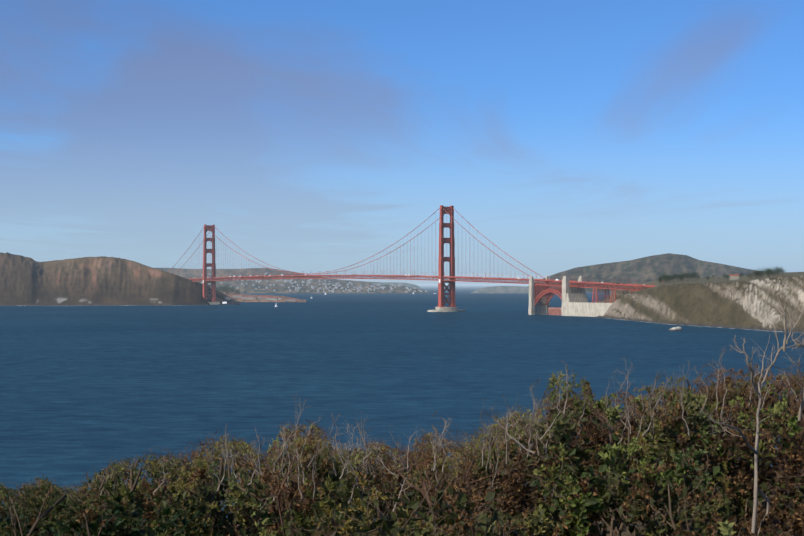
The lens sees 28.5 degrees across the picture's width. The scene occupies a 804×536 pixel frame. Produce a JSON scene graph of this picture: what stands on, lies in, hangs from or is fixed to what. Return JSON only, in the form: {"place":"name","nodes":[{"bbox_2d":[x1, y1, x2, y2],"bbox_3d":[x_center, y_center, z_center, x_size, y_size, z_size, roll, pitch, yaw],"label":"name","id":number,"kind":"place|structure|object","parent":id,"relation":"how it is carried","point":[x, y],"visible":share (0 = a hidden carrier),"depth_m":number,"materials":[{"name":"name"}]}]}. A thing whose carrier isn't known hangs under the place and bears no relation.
{"place":"outdoors","nodes":[
{"label":"outdoors","id":0,"kind":"place"},
{"bbox_2d":[0,252,239,305],"bbox_3d":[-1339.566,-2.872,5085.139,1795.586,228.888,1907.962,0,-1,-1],"label":"cliff","id":1,"kind":"structure","parent":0,"point":[90,281],"depth_m":4498.97,"materials":[{"name":"brown stone"}]},
{"bbox_2d":[216,266,783,295],"bbox_3d":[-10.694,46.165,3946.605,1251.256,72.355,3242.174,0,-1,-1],"label":"trees","id":2,"kind":"object","parent":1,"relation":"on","point":[667,278],"depth_m":2835.48,"materials":[{"name":"green plant"}]},
{"bbox_2d":[220,291,305,301],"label":"headland","id":3,"kind":"structure","parent":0,"point":[283,298],"depth_m":5132.20,"materials":[{"name":"soil"}]},
{"bbox_2d":[156,268,436,292],"bbox_3d":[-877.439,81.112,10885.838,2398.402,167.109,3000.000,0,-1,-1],"label":"sausalito hills","id":4,"kind":"structure","parent":0,"point":[247,288],"depth_m":10036.84,"materials":[{"name":"grey"}]},
{"bbox_2d":[201,272,739,300],"bbox_3d":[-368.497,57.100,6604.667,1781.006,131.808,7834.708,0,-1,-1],"label":"shore houses","id":5,"kind":"structure","parent":4,"relation":"on","point":[336,285],"depth_m":9660.66,"materials":[{"name":"grey"}]},
{"bbox_2d":[0,284,803,531],"bbox_3d":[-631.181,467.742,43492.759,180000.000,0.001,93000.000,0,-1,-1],"label":"sea water","id":6,"kind":"structure","parent":0,"point":[85,389],"depth_m":1161.03,"materials":[{"name":"blue liquid"}]},
{"bbox_2d":[218,292,436,306],"bbox_3d":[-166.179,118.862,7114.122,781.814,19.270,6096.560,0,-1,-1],"label":"sailboats","id":7,"kind":"object","parent":6,"relation":"on","point":[224,302],"visible":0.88,"depth_m":4468.39,"materials":[{"name":"white"}]},
{"bbox_2d":[371,282,424,290],"bbox_3d":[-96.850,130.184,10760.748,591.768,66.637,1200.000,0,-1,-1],"label":"distant hill","id":8,"kind":"structure","parent":6,"relation":"on","point":[404,284],"depth_m":10596.97,"materials":[{"name":"grey"}]},
{"bbox_2d":[168,205,662,316],"bbox_3d":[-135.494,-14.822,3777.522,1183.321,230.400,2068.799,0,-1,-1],"label":"suspension bridge","id":9,"kind":"structure","parent":6,"relation":"on","point":[574,299],"depth_m":3366.70,"materials":[{"name":"red metal"}]},
{"bbox_2d":[173,305,795,332],"bbox_3d":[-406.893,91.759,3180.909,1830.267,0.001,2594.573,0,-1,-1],"label":"sea surf","id":10,"kind":"structure","parent":6,"relation":"on","point":[668,324],"depth_m":2196.97,"materials":[{"name":"liquid"}]},
{"bbox_2d":[471,277,549,292],"bbox_3d":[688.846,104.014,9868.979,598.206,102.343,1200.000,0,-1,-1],"label":"terrain","id":11,"kind":"structure","parent":6,"relation":"on","point":[507,289],"depth_m":9522.26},
{"bbox_2d":[668,326,681,330],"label":"boat","id":12,"kind":"object","parent":6,"relation":"in","point":[677,328],"visible":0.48,"depth_m":2043.84,"materials":[{"name":"white"}]},
{"bbox_2d":[0,0,803,274],"label":"sky","id":13,"kind":"structure","parent":0,"point":[315,136],"materials":[{"name":"blue"}]},
{"bbox_2d":[322,273,550,283],"bbox_3d":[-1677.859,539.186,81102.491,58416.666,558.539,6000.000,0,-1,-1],"label":"east bay hills","id":14,"kind":"structure","parent":0,"point":[429,281],"depth_m":79487.04,"materials":[{"name":"grey"}]},
{"bbox_2d":[528,253,764,291],"bbox_3d":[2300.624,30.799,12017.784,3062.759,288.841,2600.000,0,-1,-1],"label":"hill","id":15,"kind":"structure","parent":0,"point":[647,269],"depth_m":11681.04,"materials":[{"name":"plant"}]},
{"bbox_2d":[545,481,803,535],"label":"bluff","id":16,"kind":"structure","parent":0,"point":[624,532],"depth_m":14.96,"materials":[{"name":"soil"}]},
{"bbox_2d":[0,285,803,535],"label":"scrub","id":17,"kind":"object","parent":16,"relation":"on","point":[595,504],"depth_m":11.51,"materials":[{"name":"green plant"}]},
{"bbox_2d":[597,272,803,332],"bbox_3d":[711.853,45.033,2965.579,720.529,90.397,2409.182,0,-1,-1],"label":"presidio bluffs","id":18,"kind":"structure","parent":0,"point":[742,302],"depth_m":2304.41,"materials":[{"name":"stone"}]}
]}

